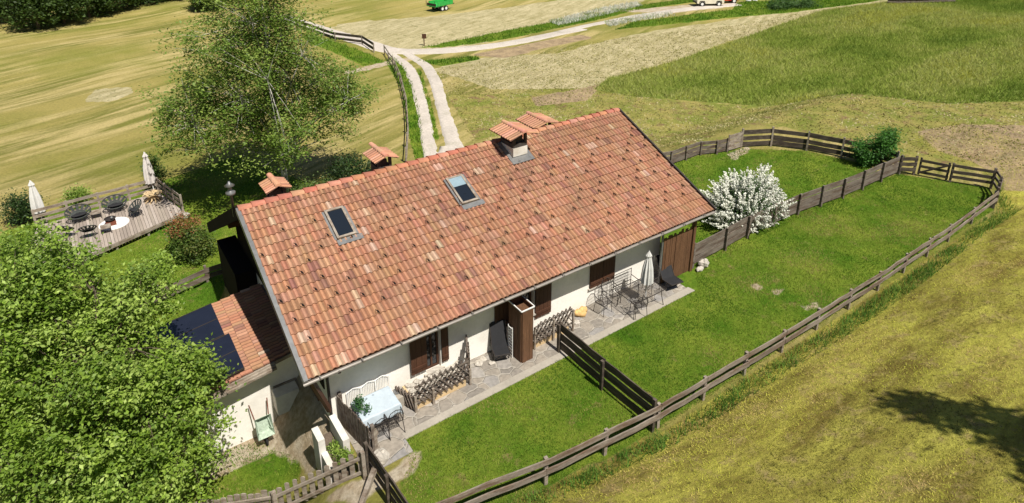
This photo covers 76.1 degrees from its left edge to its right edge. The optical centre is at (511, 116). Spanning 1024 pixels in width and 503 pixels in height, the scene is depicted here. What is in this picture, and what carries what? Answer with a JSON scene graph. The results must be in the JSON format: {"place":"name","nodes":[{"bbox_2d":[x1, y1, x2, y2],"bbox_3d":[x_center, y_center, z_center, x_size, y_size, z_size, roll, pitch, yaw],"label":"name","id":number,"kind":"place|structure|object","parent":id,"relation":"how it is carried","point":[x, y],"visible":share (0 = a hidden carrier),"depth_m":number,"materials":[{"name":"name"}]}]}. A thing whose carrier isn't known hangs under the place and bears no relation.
{"place":"outdoors","nodes":[
{"label":"outdoors","id":0,"kind":"place"},
{"bbox_2d":[0,157,303,328],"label":"lawn grass","id":1,"kind":"structure","parent":0,"point":[203,190],"depth_m":34.42,"materials":[{"name":"plant"}]},
{"bbox_2d":[176,442,303,502],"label":"lawn grass","id":2,"kind":"structure","parent":0,"point":[241,490],"depth_m":19.21,"materials":[{"name":"plant"}]},
{"bbox_2d":[291,18,586,53],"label":"gravel road","id":3,"kind":"structure","parent":0,"point":[378,47],"depth_m":69.23,"materials":[{"name":"gravel"}]},
{"bbox_2d":[438,146,447,152],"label":"gravel yard","id":4,"kind":"structure","parent":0,"point":[442,149],"depth_m":41.87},
{"bbox_2d":[0,0,1023,502],"bbox_3d":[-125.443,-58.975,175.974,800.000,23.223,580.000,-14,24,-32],"label":"meadow ground","id":5,"kind":"structure","parent":0,"point":[72,106],"depth_m":28.55,"materials":[{"name":"plant"}]},
{"bbox_2d":[0,0,27,22],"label":"broadleaf tree","id":6,"kind":"object","parent":5,"relation":"on","point":[7,12],"visible":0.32,"depth_m":78.39,"materials":[{"name":"green plant"}]},
{"bbox_2d":[0,187,50,226],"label":"dark shrub","id":7,"kind":"object","parent":5,"relation":"on","point":[20,206],"visible":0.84,"depth_m":32.39,"materials":[{"name":"green plant"}]},
{"bbox_2d":[0,0,79,31],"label":"broadleaf tree","id":8,"kind":"object","parent":5,"relation":"on","point":[22,14],"visible":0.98,"depth_m":74.69,"materials":[{"name":"green plant"}]},
{"bbox_2d":[1,264,85,427],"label":"apple tree","id":9,"kind":"object","parent":5,"relation":"on","point":[62,327],"visible":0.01,"depth_m":19.97,"materials":[{"name":"green plant"}]},
{"bbox_2d":[24,0,99,24],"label":"broadleaf tree","id":10,"kind":"object","parent":5,"relation":"on","point":[72,12],"visible":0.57,"depth_m":78.33,"materials":[{"name":"green plant"}]},
{"bbox_2d":[56,183,95,208],"bbox_3d":[-22.933,4.097,34.538,1.664,1.679,1.880,14,25,34],"label":"sapling","id":11,"kind":"object","parent":5,"relation":"on","point":[79,193],"visible":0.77,"depth_m":34.42,"materials":[{"name":"green plant"}]},
{"bbox_2d":[64,0,118,16],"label":"broadleaf tree","id":12,"kind":"object","parent":5,"relation":"on","point":[103,4],"visible":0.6,"depth_m":82.65,"materials":[{"name":"green plant"}]},
{"bbox_2d":[31,177,184,267],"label":"wooden deck","id":13,"kind":"structure","parent":5,"relation":"on","point":[151,214],"depth_m":32.53,"materials":[{"name":"grey wood"}]},
{"bbox_2d":[28,180,47,224],"bbox_3d":[-23.251,4.140,31.948,0.539,2.301,0.566,-14,24,-32],"label":"parasol","id":14,"kind":"object","parent":13,"relation":"on","point":[36,201],"visible":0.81,"depth_m":31.78,"materials":[{"name":"fabric"}]},
{"bbox_2d":[55,226,76,239],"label":"lounge chair","id":15,"kind":"object","parent":13,"relation":"on","point":[69,228],"visible":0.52,"depth_m":30.62,"materials":[{"name":"black wicker"}]},
{"bbox_2d":[64,204,90,225],"bbox_3d":[-21.363,4.780,32.223,0.663,0.821,1.149,18,27,40],"label":"lounge sofa","id":16,"kind":"object","parent":13,"relation":"on","point":[78,213],"visible":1,"depth_m":32.20,"materials":[{"name":"wicker"}]},
{"bbox_2d":[78,225,96,238],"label":"lounge chair","id":17,"kind":"object","parent":13,"relation":"on","point":[88,229],"visible":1,"depth_m":30.60,"materials":[{"name":"black wicker"}]},
{"bbox_2d":[90,209,101,219],"bbox_3d":[-20.770,4.865,32.669,0.440,0.340,0.440,-14,24,-32],"label":"side table","id":18,"kind":"object","parent":13,"relation":"on","point":[96,211],"visible":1,"depth_m":32.60,"materials":[{"name":"grey wood"}]},
{"bbox_2d":[100,223,111,234],"bbox_3d":[-19.422,5.371,31.299,0.440,0.340,0.440,-14,24,-32],"label":"side table","id":19,"kind":"object","parent":13,"relation":"on","point":[105,226],"visible":0.96,"depth_m":31.21,"materials":[{"name":"grey wood"}]},
{"bbox_2d":[101,194,126,213],"bbox_3d":[-20.156,4.425,33.185,1.149,0.821,0.663,-15,25,-34],"label":"lounge sofa","id":20,"kind":"object","parent":13,"relation":"on","point":[114,204],"visible":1,"depth_m":33.18,"materials":[{"name":"wicker"}]},
{"bbox_2d":[99,217,128,230],"bbox_3d":[-19.548,5.233,32.129,1.320,0.020,1.320,-14,24,-32],"label":"rug","id":21,"kind":"object","parent":13,"relation":"on","point":[122,221],"visible":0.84,"depth_m":32.11,"materials":[{"name":"fabric"}]},
{"bbox_2d":[104,216,116,225],"bbox_3d":[-19.635,5.055,31.973,0.520,0.407,0.512,-14,24,-32],"label":"fire bowl","id":22,"kind":"object","parent":21,"relation":"on","point":[111,220],"visible":0.99,"depth_m":31.92,"materials":[{"name":"metal"}]},
{"bbox_2d":[128,199,143,215],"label":"lounge chair","id":23,"kind":"object","parent":13,"relation":"on","point":[133,209],"visible":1,"depth_m":32.76,"materials":[{"name":"wicker"}]},
{"bbox_2d":[142,152,155,188],"bbox_3d":[-19.269,3.008,34.727,0.566,2.502,0.583,-14,24,-32],"label":"parasol","id":24,"kind":"object","parent":13,"relation":"on","point":[149,174],"visible":0.84,"depth_m":34.54,"materials":[{"name":"fabric"}]},
{"bbox_2d":[142,189,161,204],"bbox_3d":[-18.876,4.191,34.330,0.853,0.486,0.846,4,21,11],"label":"root table","id":25,"kind":"object","parent":13,"relation":"on","point":[152,194],"visible":1,"depth_m":34.20,"materials":[{"name":"brown wood"}]},
{"bbox_2d":[89,0,145,12],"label":"broadleaf tree","id":26,"kind":"object","parent":5,"relation":"on","point":[125,2],"visible":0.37,"depth_m":85.45,"materials":[{"name":"green plant"}]},
{"bbox_2d":[0,215,247,502],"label":"apple tree","id":27,"kind":"object","parent":5,"relation":"on","point":[136,451],"visible":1,"depth_m":15.96,"materials":[{"name":"green plant"}]},
{"bbox_2d":[116,0,160,7],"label":"broadleaf tree","id":28,"kind":"object","parent":5,"relation":"on","point":[150,1],"visible":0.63,"depth_m":88.92,"materials":[{"name":"green plant"}]},
{"bbox_2d":[136,151,173,188],"bbox_3d":[-19.754,3.062,36.161,1.737,2.538,1.702,-14,24,-32],"label":"sapling","id":29,"kind":"object","parent":5,"relation":"on","point":[159,173],"visible":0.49,"depth_m":35.97,"materials":[{"name":"green plant"}]},
{"bbox_2d":[116,263,222,306],"bbox_3d":[-14.369,7.293,26.913,6.456,1.176,0.188,-17,26,-39],"label":"board fence","id":30,"kind":"object","parent":5,"relation":"on","point":[205,271],"visible":0.23,"depth_m":27.75,"materials":[{"name":"brown wood"}]},
{"bbox_2d":[156,208,221,271],"bbox_3d":[-14.665,5.656,29.847,2.605,2.569,2.988,-14,24,-32],"label":"red tipped shrub","id":31,"kind":"object","parent":5,"relation":"on","point":[194,244],"visible":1,"depth_m":29.62,"materials":[{"name":"green plant"}]},
{"bbox_2d":[86,283,298,463],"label":"outbuilding","id":32,"kind":"structure","parent":5,"relation":"on","point":[243,326],"depth_m":20.35,"materials":[{"name":"paint"}]},
{"bbox_2d":[273,377,295,414],"bbox_3d":[-7.129,9.066,20.773,0.700,1.600,0.057,-14,24,-32],"label":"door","id":33,"kind":"structure","parent":32,"relation":"in","point":[292,379],"depth_m":20.49,"materials":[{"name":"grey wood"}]},
{"bbox_2d":[188,0,225,10],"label":"broadleaf tree","id":34,"kind":"object","parent":5,"relation":"on","point":[200,4],"visible":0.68,"depth_m":85.79,"materials":[{"name":"green plant"}]},
{"bbox_2d":[195,490,272,502],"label":"picket fence","id":35,"kind":"object","parent":5,"relation":"on","point":[262,497],"visible":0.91,"depth_m":17.20,"materials":[{"name":"brown wood"}]},
{"bbox_2d":[131,0,388,192],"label":"birch tree","id":36,"kind":"object","parent":5,"relation":"on","point":[243,106],"visible":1,"depth_m":32.30,"materials":[{"name":"green plant"}]},
{"bbox_2d":[248,398,274,445],"bbox_3d":[-7.623,9.444,20.046,0.575,1.418,0.585,-14,24,-32],"label":"wheelbarrow","id":37,"kind":"object","parent":5,"relation":"on","point":[264,426],"visible":1,"depth_m":20.02,"materials":[{"name":"green metal"}]},
{"bbox_2d":[289,170,334,190],"bbox_3d":[-9.993,4.045,34.219,4.510,2.824,3.090,-14,24,-32],"label":"light shrub","id":38,"kind":"object","parent":5,"relation":"on","point":[300,186],"visible":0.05,"depth_m":33.94,"materials":[{"name":"green plant"}]},
{"bbox_2d":[271,450,366,502],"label":"picket fence","id":39,"kind":"object","parent":5,"relation":"on","point":[361,461],"visible":0.96,"depth_m":17.07,"materials":[{"name":"brown wood"}]},
{"bbox_2d":[284,17,374,52],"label":"roadside fence","id":40,"kind":"object","parent":5,"relation":"on","point":[353,40],"visible":0.55,"depth_m":70.81,"materials":[{"name":"grey wood"}]},
{"bbox_2d":[311,414,350,483],"bbox_3d":[-4.858,9.691,17.924,0.840,2.300,1.600,-14,24,-32],"label":"masonry planter","id":41,"kind":"object","parent":5,"relation":"on","point":[321,442],"visible":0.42,"depth_m":17.71,"materials":[{"name":"paint"}]},
{"bbox_2d":[326,437,354,465],"bbox_3d":[-4.647,9.114,17.668,0.763,0.780,1.284,-14,24,-32],"label":"potted plant","id":42,"kind":"object","parent":41,"relation":"in","point":[344,453],"visible":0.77,"depth_m":17.54,"materials":[{"name":"green plant"}]},
{"bbox_2d":[320,145,370,182],"bbox_3d":[-8.496,3.283,35.639,4.317,3.862,3.536,-14,24,-32],"label":"dark shrub","id":43,"kind":"object","parent":5,"relation":"on","point":[357,169],"visible":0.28,"depth_m":34.90,"materials":[{"name":"green plant"}]},
{"bbox_2d":[359,467,376,502],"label":"timber prop","id":44,"kind":"object","parent":5,"relation":"on","point":[368,485],"visible":1,"depth_m":16.36,"materials":[{"name":"grey wood"}]},
{"bbox_2d":[363,441,407,502],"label":"board fence","id":45,"kind":"object","parent":5,"relation":"on","point":[375,462],"visible":0.93,"depth_m":16.21,"materials":[{"name":"brown wood"}]},
{"bbox_2d":[383,45,408,160],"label":"roadside fence","id":46,"kind":"object","parent":5,"relation":"on","point":[404,93],"visible":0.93,"depth_m":51.24,"materials":[{"name":"grey wood"}]},
{"bbox_2d":[386,50,437,156],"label":"wheel track","id":47,"kind":"structure","parent":5,"relation":"on","point":[429,146],"depth_m":49.22,"materials":[{"name":"gravel"}]},
{"bbox_2d":[403,53,463,150],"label":"wheel track","id":48,"kind":"structure","parent":5,"relation":"on","point":[450,134],"depth_m":49.61,"materials":[{"name":"gravel"}]},
{"bbox_2d":[426,0,453,10],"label":"farm trailer","id":49,"kind":"object","parent":5,"relation":"on","point":[441,5],"visible":1,"depth_m":88.28,"materials":[{"name":"green paint"}]},
{"bbox_2d":[207,108,716,418],"bbox_3d":[-2.326,3.961,25.890,16.175,7.734,12.686,-14,24,-32],"label":"farmhouse","id":50,"kind":"object","parent":5,"relation":"on","point":[403,274],"visible":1,"depth_m":21.38,"materials":[{"name":"tile"}]},
{"bbox_2d":[426,331,438,368],"bbox_3d":[-2.519,6.937,20.115,0.500,1.830,0.080,-14,24,-32],"label":"window","id":51,"kind":"structure","parent":50,"relation":"in","point":[431,339],"depth_m":20.23,"materials":[{"name":"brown wood"}]},
{"bbox_2d":[523,292,530,301],"bbox_3d":[0.269,6.029,21.854,0.880,1.430,0.080,-14,24,-32],"label":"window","id":52,"kind":"structure","parent":50,"relation":"in","point":[528,295],"depth_m":22.04,"materials":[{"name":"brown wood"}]},
{"bbox_2d":[402,287,694,438],"bbox_3d":[1.893,7.763,21.549,12.050,0.146,0.288,-14,24,-33],"label":"concrete edge","id":53,"kind":"object","parent":5,"relation":"on","point":[450,412],"visible":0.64,"depth_m":20.64,"materials":[{"name":"concrete"}]},
{"bbox_2d":[549,0,642,24],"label":"ox eye daisies","id":54,"kind":"object","parent":5,"relation":"on","point":[603,9],"visible":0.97,"depth_m":86.27,"materials":[{"name":"white plant"}]},
{"bbox_2d":[557,322,657,432],"bbox_3d":[2.730,7.872,19.811,0.168,1.414,4.174,-14,25,-34],"label":"board fence","id":55,"kind":"object","parent":5,"relation":"on","point":[607,375],"visible":0.94,"depth_m":19.66,"materials":[{"name":"brown wood"}]},
{"bbox_2d":[604,11,676,26],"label":"ox eye daisies","id":56,"kind":"object","parent":5,"relation":"on","point":[615,22],"visible":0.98,"depth_m":81.86,"materials":[{"name":"white plant"}]},
{"bbox_2d":[657,221,696,283],"bbox_3d":[6.352,5.130,25.082,1.802,2.600,0.122,-13,24,-32],"label":"board screen","id":57,"kind":"object","parent":5,"relation":"on","point":[677,252],"visible":0.81,"depth_m":25.12,"materials":[{"name":"brown wood"}]},
{"bbox_2d":[663,138,729,162],"bbox_3d":[9.231,2.141,35.723,6.494,1.144,0.484,-10,23,-25],"label":"board fence","id":58,"kind":"object","parent":5,"relation":"on","point":[676,157],"visible":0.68,"depth_m":36.38,"materials":[{"name":"brown wood"}]},
{"bbox_2d":[728,131,742,150],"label":"garden gate","id":59,"kind":"structure","parent":58,"relation":"attached to","point":[733,140],"depth_m":37.10,"materials":[{"name":"grey wood"}]},
{"bbox_2d":[698,258,708,267],"bbox_3d":[7.647,5.827,26.132,0.469,0.431,0.399,-14,24,-32],"label":"boulder","id":60,"kind":"object","parent":5,"relation":"on","point":[703,262],"visible":0.96,"depth_m":26.00,"materials":[{"name":"stone"}]},
{"bbox_2d":[436,191,998,502],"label":"board fence","id":61,"kind":"object","parent":5,"relation":"on","point":[603,444],"visible":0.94,"depth_m":18.99,"materials":[{"name":"brown wood"}]},
{"bbox_2d":[434,4,1023,175],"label":"cut hay","id":62,"kind":"object","parent":5,"relation":"on","point":[748,121],"visible":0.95,"depth_m":48.12,"materials":[{"name":"beige plant"}]},
{"bbox_2d":[699,163,796,233],"bbox_3d":[10.506,3.834,29.690,4.915,3.460,3.619,-14,24,-32],"label":"flowering bush","id":63,"kind":"object","parent":5,"relation":"on","point":[742,197],"visible":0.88,"depth_m":28.88,"materials":[{"name":"white plant"}]},
{"bbox_2d":[506,185,1021,502],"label":"verge grass","id":64,"kind":"structure","parent":5,"relation":"on","point":[951,250],"depth_m":21.05,"materials":[{"name":"plant"}]},
{"bbox_2d":[764,0,823,9],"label":"scrub bush","id":65,"kind":"object","parent":5,"relation":"on","point":[780,4],"visible":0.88,"depth_m":87.23,"materials":[{"name":"green plant"}]},
{"bbox_2d":[695,174,899,267],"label":"fence weeds","id":66,"kind":"object","parent":5,"relation":"on","point":[789,220],"visible":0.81,"depth_m":29.39,"materials":[{"name":"green plant"}]},
{"bbox_2d":[692,155,903,268],"bbox_3d":[13.632,4.054,30.177,15.831,1.396,0.447,-13,24,-31],"label":"board fence","id":67,"kind":"object","parent":5,"relation":"on","point":[710,245],"visible":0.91,"depth_m":30.09,"materials":[{"name":"brown wood"}]},
{"bbox_2d":[594,0,1023,105],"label":"tall grass","id":68,"kind":"structure","parent":5,"relation":"on","point":[1001,36],"depth_m":59.88,"materials":[{"name":"plant"}]},
{"bbox_2d":[740,127,899,164],"bbox_3d":[16.930,1.715,36.425,7.906,1.462,1.291,9,22,23],"label":"board fence","id":69,"kind":"object","parent":5,"relation":"on","point":[777,140],"visible":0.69,"depth_m":37.17,"materials":[{"name":"brown wood"}]},
{"bbox_2d":[842,123,906,168],"bbox_3d":[19.480,1.678,34.982,3.091,2.686,2.053,1,20,3],"label":"corner shrub","id":70,"kind":"object","parent":5,"relation":"on","point":[888,139],"visible":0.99,"depth_m":34.80,"materials":[{"name":"green plant"}]},
{"bbox_2d":[897,155,918,174],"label":"board fence","id":71,"kind":"object","parent":5,"relation":"on","point":[914,164],"visible":0.94,"depth_m":34.00,"materials":[{"name":"brown wood"}]},
{"bbox_2d":[917,157,951,179],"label":"garden gate","id":72,"kind":"structure","parent":5,"relation":"on","point":[942,165],"depth_m":33.59,"materials":[{"name":"brown wood"}]},
{"bbox_2d":[948,163,996,188],"bbox_3d":[23.131,3.052,32.898,1.849,1.391,0.132,9,22,24],"label":"board fence","id":73,"kind":"object","parent":5,"relation":"on","point":[992,177],"visible":0.94,"depth_m":32.77,"materials":[{"name":"brown wood"}]},
{"bbox_2d":[992,168,1003,208],"bbox_3d":[23.393,3.547,31.559,0.326,1.385,2.561,12,24,30],"label":"board fence","id":74,"kind":"object","parent":5,"relation":"on","point":[999,182],"visible":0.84,"depth_m":31.45,"materials":[{"name":"brown wood"}]},
{"bbox_2d":[343,274,685,466],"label":"stone patio","id":75,"kind":"structure","parent":0,"point":[485,375],"depth_m":20.83,"materials":[{"name":"stone"}]},
{"bbox_2d":[346,387,361,407],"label":"slat chair","id":76,"kind":"object","parent":75,"relation":"on","point":[352,395],"visible":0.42,"depth_m":18.66,"materials":[{"name":"white paint"}]},
{"bbox_2d":[336,391,374,451],"bbox_3d":[-4.307,8.528,18.050,0.174,1.235,1.740,-19,28,-41],"label":"picket fence","id":77,"kind":"object","parent":75,"relation":"on","point":[356,428],"visible":0.9,"depth_m":17.92,"materials":[{"name":"brown wood"}]},
{"bbox_2d":[361,380,375,396],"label":"slat chair","id":78,"kind":"object","parent":75,"relation":"on","point":[368,387],"visible":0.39,"depth_m":18.91,"materials":[{"name":"white paint"}]},
{"bbox_2d":[370,428,379,450],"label":"picket fence","id":79,"kind":"object","parent":75,"relation":"on","point":[376,433],"visible":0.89,"depth_m":17.49,"materials":[{"name":"wood"}]},
{"bbox_2d":[367,414,390,440],"bbox_3d":[-3.672,8.493,17.980,0.520,0.953,0.534,-14,24,-32],"label":"wire chair","id":80,"kind":"object","parent":75,"relation":"on","point":[376,427],"visible":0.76,"depth_m":17.86,"materials":[{"name":"metal"}]},
{"bbox_2d":[374,447,389,464],"bbox_3d":[-3.511,9.114,17.477,0.542,0.535,0.428,-14,24,-32],"label":"boulder","id":81,"kind":"object","parent":75,"relation":"on","point":[382,454],"visible":0.59,"depth_m":17.37,"materials":[{"name":"stone"}]},
{"bbox_2d":[375,374,392,391],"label":"slat chair","id":82,"kind":"object","parent":75,"relation":"on","point":[382,381],"visible":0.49,"depth_m":19.16,"materials":[{"name":"white paint"}]},
{"bbox_2d":[383,406,405,438],"bbox_3d":[-3.304,8.387,18.267,0.520,0.953,0.534,-11,23,-28],"label":"wire chair","id":83,"kind":"object","parent":75,"relation":"on","point":[398,417],"visible":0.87,"depth_m":18.12,"materials":[{"name":"metal"}]},
{"bbox_2d":[392,386,407,406],"bbox_3d":[-3.341,8.291,19.328,0.370,0.395,0.420,-14,24,-32],"label":"cushioned box","id":84,"kind":"object","parent":75,"relation":"on","point":[401,398],"visible":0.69,"depth_m":19.19,"materials":[{"name":"fabric"}]},
{"bbox_2d":[395,334,471,412],"bbox_3d":[-2.167,7.761,19.751,2.697,1.097,0.931,-16,25,-36],"label":"lattice railing","id":85,"kind":"object","parent":75,"relation":"on","point":[409,397],"visible":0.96,"depth_m":19.30,"materials":[{"name":"brown wood"}]},
{"bbox_2d":[402,363,468,408],"bbox_3d":[-2.290,8.150,19.934,1.900,0.240,0.870,-14,24,-32],"label":"plank bed","id":86,"kind":"object","parent":75,"relation":"on","point":[449,391],"visible":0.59,"depth_m":19.72,"materials":[{"name":"wood"}]},
{"bbox_2d":[474,359,483,365],"bbox_3d":[-1.059,7.874,20.928,0.272,0.146,0.315,10,22,25],"label":"flat stone","id":87,"kind":"object","parent":75,"relation":"on","point":[479,362],"visible":1,"depth_m":20.87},
{"bbox_2d":[489,320,510,360],"bbox_3d":[-0.386,7.264,21.089,0.552,1.125,0.799,-5,21,-14],"label":"deck chair","id":88,"kind":"object","parent":75,"relation":"on","point":[498,340],"visible":1,"depth_m":21.19,"materials":[{"name":"black fabric"}]},
{"bbox_2d":[508,324,512,357],"bbox_3d":[-0.050,7.225,21.096,0.030,1.170,0.250,-14,24,-32],"label":"slatted board","id":89,"kind":"object","parent":75,"relation":"on","point":[510,339],"visible":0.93,"depth_m":21.06,"materials":[{"name":"white paint"}]},
{"bbox_2d":[508,295,534,362],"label":"timber column","id":90,"kind":"structure","parent":75,"relation":"on","point":[521,307],"depth_m":20.78,"materials":[{"name":"brown wood"}]},
{"bbox_2d":[536,326,568,346],"bbox_3d":[1.236,7.418,21.961,1.650,0.210,0.070,-14,24,-32],"label":"plank edging","id":91,"kind":"object","parent":75,"relation":"on","point":[544,340],"visible":0.43,"depth_m":21.86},
{"bbox_2d":[533,306,574,349],"bbox_3d":[1.395,7.040,21.875,1.692,0.978,0.146,-14,24,-33],"label":"lattice railing","id":92,"kind":"object","parent":75,"relation":"on","point":[554,323],"visible":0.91,"depth_m":21.78,"materials":[{"name":"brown wood"}]},
{"bbox_2d":[575,309,581,315],"bbox_3d":[2.329,6.950,23.203,0.316,0.308,0.299,4,21,11],"label":"ochre stump","id":93,"kind":"object","parent":75,"relation":"on","point":[578,312],"visible":0.92,"depth_m":23.10,"materials":[{"name":"yellow wood"}]},
{"bbox_2d":[593,285,612,316],"bbox_3d":[3.233,6.525,23.311,0.520,0.953,0.534,-18,27,-40],"label":"wire chair","id":94,"kind":"object","parent":75,"relation":"on","point":[603,303],"visible":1,"depth_m":23.32,"materials":[{"name":"metal"}]},
{"bbox_2d":[600,277,618,305],"bbox_3d":[3.527,6.361,23.754,0.520,0.953,0.534,-9,22,-23],"label":"wire chair","id":95,"kind":"object","parent":75,"relation":"on","point":[608,287],"visible":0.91,"depth_m":23.81,"materials":[{"name":"metal"}]},
{"bbox_2d":[612,268,638,302],"bbox_3d":[4.216,6.214,24.182,0.928,0.929,0.449,-14,24,-32],"label":"garden bench","id":96,"kind":"object","parent":75,"relation":"on","point":[630,281],"visible":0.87,"depth_m":24.23,"materials":[{"name":"metal"}]},
{"bbox_2d":[629,296,647,318],"bbox_3d":[4.504,6.597,23.116,0.520,0.953,0.534,-5,21,-14],"label":"wire chair","id":97,"kind":"object","parent":75,"relation":"on","point":[641,302],"visible":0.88,"depth_m":22.97,"materials":[{"name":"metal"}]},
{"bbox_2d":[615,278,666,319],"bbox_3d":[4.637,6.532,23.648,1.627,0.709,1.013,-14,24,-32],"label":"table","id":98,"kind":"object","parent":75,"relation":"on","point":[628,299],"visible":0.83,"depth_m":23.48,"materials":[{"name":"metal"}]},
{"bbox_2d":[639,251,653,305],"bbox_3d":[4.882,5.772,23.616,0.449,2.150,0.472,-14,24,-32],"label":"parasol","id":99,"kind":"object","parent":75,"relation":"on","point":[647,276],"visible":0.93,"depth_m":23.43,"materials":[{"name":"fabric"}]},
{"bbox_2d":[642,265,660,294],"bbox_3d":[5.253,6.062,24.562,0.534,0.953,0.520,-16,26,-37],"label":"wire chair","id":100,"kind":"object","parent":75,"relation":"on","point":[656,275],"visible":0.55,"depth_m":24.52,"materials":[{"name":"metal"}]},
{"bbox_2d":[656,255,683,288],"bbox_3d":[5.959,5.903,24.810,0.592,1.103,1.043,-10,22,-25],"label":"deck chair","id":101,"kind":"object","parent":75,"relation":"on","point":[669,277],"visible":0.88,"depth_m":24.86,"materials":[{"name":"black fabric"}]},
{"bbox_2d":[302,0,877,157],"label":"verge grass","id":102,"kind":"structure","parent":0,"point":[740,3],"depth_m":76.48,"materials":[{"name":"plant"}]},
{"bbox_2d":[554,3,739,31],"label":"gravel road","id":103,"kind":"structure","parent":0,"point":[660,12],"depth_m":85.52,"materials":[{"name":"gravel"}]},
{"bbox_2d":[693,0,724,5],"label":"off road car","id":104,"kind":"object","parent":103,"relation":"on","point":[704,2],"visible":1,"depth_m":88.02,"materials":[{"name":"beige paint"}]},
{"bbox_2d":[398,174,993,502],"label":"lawn grass","id":105,"kind":"structure","parent":0,"point":[799,269],"depth_m":23.68,"materials":[{"name":"plant"}]},
{"bbox_2d":[674,148,885,266],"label":"lawn grass","id":106,"kind":"structure","parent":0,"point":[769,155],"depth_m":34.77,"materials":[{"name":"plant"}]},
{"bbox_3d":[-3.848,8.414,18.555,1.040,0.700,0.740,-14,24,-32],"label":"garden table","id":107,"kind":"object","parent":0,"visible":0},
{"bbox_2d":[350,386,403,426],"bbox_3d":[-3.826,8.246,18.492,1.253,0.412,0.934,-14,24,-32],"label":"tablecloth","id":108,"kind":"object","parent":107,"relation":"on","point":[385,401],"visible":0.79,"depth_m":18.34,"materials":[{"name":"fabric"}]},
{"bbox_2d":[350,394,371,415],"bbox_3d":[-4.149,7.926,17.983,0.634,0.531,0.468,18,27,40],"label":"potted plant","id":109,"kind":"object","parent":108,"relation":"on","point":[358,402],"visible":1,"depth_m":17.96,"materials":[{"name":"green plant"}]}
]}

